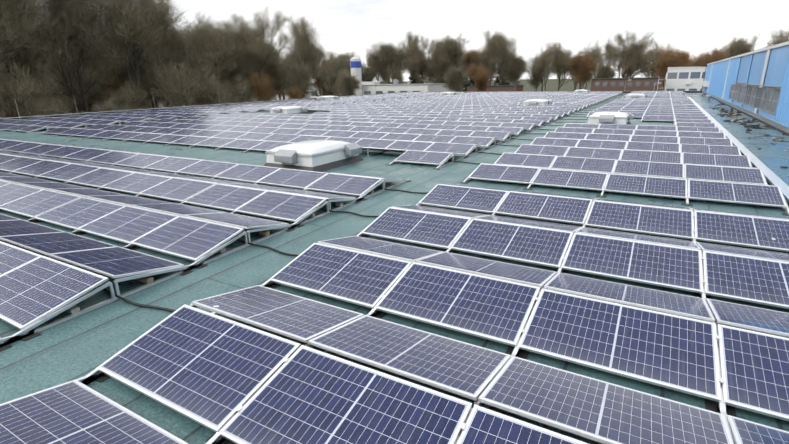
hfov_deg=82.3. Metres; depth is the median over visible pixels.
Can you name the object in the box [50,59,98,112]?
tree
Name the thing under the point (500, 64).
tree
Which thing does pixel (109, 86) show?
tree
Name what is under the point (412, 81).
pine tree
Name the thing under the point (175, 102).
tree
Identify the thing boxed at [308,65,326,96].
tree
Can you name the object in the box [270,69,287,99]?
tree
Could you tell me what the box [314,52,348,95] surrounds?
tree
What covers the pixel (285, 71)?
tree
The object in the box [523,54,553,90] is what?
tree
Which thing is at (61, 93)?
tree
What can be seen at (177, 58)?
tree
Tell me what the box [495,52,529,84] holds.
tree
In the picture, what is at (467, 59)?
tree
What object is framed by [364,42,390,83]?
tree
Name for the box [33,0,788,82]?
sky
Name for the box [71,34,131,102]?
tree
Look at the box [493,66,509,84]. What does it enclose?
pine tree
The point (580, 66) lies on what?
tree
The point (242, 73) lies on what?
tree
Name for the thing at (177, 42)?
tree
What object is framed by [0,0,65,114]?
tree
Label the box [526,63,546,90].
tree
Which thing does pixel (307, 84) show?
tree
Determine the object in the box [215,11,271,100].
tree
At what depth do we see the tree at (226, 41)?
103.07 m
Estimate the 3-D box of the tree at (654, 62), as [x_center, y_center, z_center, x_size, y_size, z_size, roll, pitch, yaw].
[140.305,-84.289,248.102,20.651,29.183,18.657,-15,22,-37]
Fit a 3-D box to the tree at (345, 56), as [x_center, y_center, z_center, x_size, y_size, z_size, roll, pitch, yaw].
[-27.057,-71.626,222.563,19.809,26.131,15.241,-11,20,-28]
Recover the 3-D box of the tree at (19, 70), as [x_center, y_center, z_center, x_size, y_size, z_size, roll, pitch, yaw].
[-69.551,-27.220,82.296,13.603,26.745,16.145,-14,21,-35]
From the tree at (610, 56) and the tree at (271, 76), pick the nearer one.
the tree at (271, 76)
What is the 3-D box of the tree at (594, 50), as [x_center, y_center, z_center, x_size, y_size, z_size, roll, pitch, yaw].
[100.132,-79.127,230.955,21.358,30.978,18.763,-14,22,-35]
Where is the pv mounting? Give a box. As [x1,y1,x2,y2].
[0,91,788,443]
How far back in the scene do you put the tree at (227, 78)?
104.42 m
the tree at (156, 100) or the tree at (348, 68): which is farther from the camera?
the tree at (348, 68)
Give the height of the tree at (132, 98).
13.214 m
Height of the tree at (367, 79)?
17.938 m
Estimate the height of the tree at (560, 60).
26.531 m
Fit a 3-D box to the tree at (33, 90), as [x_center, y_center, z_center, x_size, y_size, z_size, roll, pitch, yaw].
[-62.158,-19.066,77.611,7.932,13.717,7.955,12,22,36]
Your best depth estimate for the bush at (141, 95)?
80.57 m
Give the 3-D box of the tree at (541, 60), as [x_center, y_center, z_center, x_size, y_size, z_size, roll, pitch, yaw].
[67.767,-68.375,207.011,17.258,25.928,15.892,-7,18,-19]
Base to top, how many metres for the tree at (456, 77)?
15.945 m
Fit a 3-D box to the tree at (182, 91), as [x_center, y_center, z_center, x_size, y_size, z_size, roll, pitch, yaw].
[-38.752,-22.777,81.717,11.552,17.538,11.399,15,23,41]
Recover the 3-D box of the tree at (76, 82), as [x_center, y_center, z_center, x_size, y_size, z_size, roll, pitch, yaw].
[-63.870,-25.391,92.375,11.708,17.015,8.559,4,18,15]
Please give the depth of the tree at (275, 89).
117.27 m
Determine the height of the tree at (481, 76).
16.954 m
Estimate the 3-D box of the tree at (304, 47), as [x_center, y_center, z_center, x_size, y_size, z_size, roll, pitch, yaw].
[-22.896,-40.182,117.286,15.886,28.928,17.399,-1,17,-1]
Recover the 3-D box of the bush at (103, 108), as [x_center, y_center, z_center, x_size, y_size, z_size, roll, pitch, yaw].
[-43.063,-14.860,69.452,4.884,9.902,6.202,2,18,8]
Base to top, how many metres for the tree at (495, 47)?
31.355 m
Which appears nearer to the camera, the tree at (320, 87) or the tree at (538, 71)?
the tree at (320, 87)
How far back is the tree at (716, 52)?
263.07 m
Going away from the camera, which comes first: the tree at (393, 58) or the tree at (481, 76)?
the tree at (481, 76)
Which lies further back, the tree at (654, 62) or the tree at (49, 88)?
the tree at (654, 62)
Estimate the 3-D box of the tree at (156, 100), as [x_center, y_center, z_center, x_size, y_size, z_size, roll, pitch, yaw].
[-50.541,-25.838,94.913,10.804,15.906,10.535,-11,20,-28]
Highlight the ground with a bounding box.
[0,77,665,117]
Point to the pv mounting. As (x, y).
(32, 331)
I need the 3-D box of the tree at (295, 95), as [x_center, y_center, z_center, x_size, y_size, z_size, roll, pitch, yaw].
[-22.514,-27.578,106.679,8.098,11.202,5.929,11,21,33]
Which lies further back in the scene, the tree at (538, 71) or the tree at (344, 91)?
the tree at (538, 71)
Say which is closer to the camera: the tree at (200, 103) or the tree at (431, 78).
the tree at (200, 103)
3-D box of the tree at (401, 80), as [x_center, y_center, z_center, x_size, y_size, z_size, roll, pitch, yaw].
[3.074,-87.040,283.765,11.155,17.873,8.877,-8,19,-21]
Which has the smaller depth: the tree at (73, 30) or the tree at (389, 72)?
the tree at (73, 30)
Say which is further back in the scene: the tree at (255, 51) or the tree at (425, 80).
the tree at (425, 80)
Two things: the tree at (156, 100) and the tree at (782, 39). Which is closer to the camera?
the tree at (156, 100)
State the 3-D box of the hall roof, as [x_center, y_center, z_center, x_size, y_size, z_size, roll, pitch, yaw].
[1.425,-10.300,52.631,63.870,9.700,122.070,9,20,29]
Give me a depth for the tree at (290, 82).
106.99 m
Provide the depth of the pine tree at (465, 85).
213.24 m
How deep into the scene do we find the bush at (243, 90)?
96.07 m
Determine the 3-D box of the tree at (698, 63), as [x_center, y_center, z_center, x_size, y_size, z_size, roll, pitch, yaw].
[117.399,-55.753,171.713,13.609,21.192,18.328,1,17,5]
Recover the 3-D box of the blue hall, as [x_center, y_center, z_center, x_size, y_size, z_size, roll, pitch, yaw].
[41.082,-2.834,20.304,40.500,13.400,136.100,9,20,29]
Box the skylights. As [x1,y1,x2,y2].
[263,89,647,171]
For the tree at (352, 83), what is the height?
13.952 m
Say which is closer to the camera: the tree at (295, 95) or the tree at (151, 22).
the tree at (151, 22)
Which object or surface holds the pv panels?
on the pv mounting
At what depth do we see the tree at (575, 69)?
217.78 m
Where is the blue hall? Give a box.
[701,41,788,135]
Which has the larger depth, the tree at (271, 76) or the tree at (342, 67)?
the tree at (342, 67)
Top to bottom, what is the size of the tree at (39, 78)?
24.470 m
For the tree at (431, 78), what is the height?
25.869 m
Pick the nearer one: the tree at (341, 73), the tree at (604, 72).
the tree at (341, 73)
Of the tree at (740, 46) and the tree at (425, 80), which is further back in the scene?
the tree at (425, 80)
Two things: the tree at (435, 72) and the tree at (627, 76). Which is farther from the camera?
the tree at (627, 76)
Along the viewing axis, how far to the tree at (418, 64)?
194.89 m
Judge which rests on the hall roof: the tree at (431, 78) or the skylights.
the skylights
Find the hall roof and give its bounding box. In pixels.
[0,88,788,443]
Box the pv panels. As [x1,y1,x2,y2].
[0,91,788,443]
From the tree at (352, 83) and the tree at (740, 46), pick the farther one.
the tree at (740, 46)
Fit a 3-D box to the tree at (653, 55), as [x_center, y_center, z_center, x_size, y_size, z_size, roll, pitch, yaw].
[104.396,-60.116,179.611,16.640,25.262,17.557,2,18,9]
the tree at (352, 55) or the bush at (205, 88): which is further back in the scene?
the tree at (352, 55)
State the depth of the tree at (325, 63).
243.01 m
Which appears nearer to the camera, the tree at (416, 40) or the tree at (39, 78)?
the tree at (39, 78)
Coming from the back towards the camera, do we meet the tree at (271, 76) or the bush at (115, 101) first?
the tree at (271, 76)
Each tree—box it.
[0,0,61,116]
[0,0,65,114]
[0,48,52,115]
[0,59,62,117]
[3,62,77,117]
[4,58,64,115]
[12,76,48,110]
[17,0,124,112]
[34,35,74,112]
[38,70,81,113]
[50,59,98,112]
[51,62,113,113]
[52,64,104,113]
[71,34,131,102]
[80,0,187,89]
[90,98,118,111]
[96,74,126,106]
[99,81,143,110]
[103,24,173,107]
[104,76,154,108]
[125,73,175,108]
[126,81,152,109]
[144,49,200,107]
[150,15,217,105]
[161,18,219,104]
[165,81,182,106]
[173,13,244,83]
[175,10,239,102]
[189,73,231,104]
[190,72,221,104]
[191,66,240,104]
[205,61,246,98]
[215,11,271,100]
[217,2,298,96]
[222,49,252,96]
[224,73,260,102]
[229,31,289,93]
[246,73,282,100]
[249,67,280,101]
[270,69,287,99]
[275,64,288,99]
[277,52,285,84]
[277,63,315,99]
[278,51,321,97]
[279,11,332,86]
[285,83,308,99]
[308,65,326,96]
[312,60,341,95]
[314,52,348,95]
[314,72,348,95]
[319,50,335,74]
[325,49,352,66]
[333,68,347,95]
[336,71,363,95]
[338,58,347,73]
[340,51,362,71]
[345,58,366,81]
[361,68,370,81]
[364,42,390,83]
[373,38,409,80]
[384,66,391,83]
[385,67,398,83]
[396,74,404,83]
[401,31,426,83]
[402,35,436,83]
[406,75,417,83]
[420,40,462,82]
[420,59,431,82]
[423,66,438,82]
[427,32,476,78]
[440,64,469,91]
[460,48,498,81]
[462,72,473,91]
[467,25,518,84]
[468,63,490,91]
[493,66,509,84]
[494,44,518,84]
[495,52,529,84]
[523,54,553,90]
[524,47,554,90]
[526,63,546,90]
[540,39,577,90]
[568,53,598,89]
[570,48,594,89]
[579,39,605,75]
[588,62,615,83]
[593,36,628,73]
[609,29,656,77]
[611,34,650,77]
[617,65,634,77]
[637,38,677,80]
[637,43,665,77]
[651,48,696,80]
[652,42,684,89]
[689,47,728,66]
[707,42,727,59]
[722,32,763,57]
[760,27,788,47]
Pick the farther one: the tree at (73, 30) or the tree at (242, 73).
the tree at (242, 73)
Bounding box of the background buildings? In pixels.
[195,57,706,104]
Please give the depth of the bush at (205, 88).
85.48 m
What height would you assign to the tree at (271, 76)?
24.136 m
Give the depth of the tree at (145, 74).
87.83 m

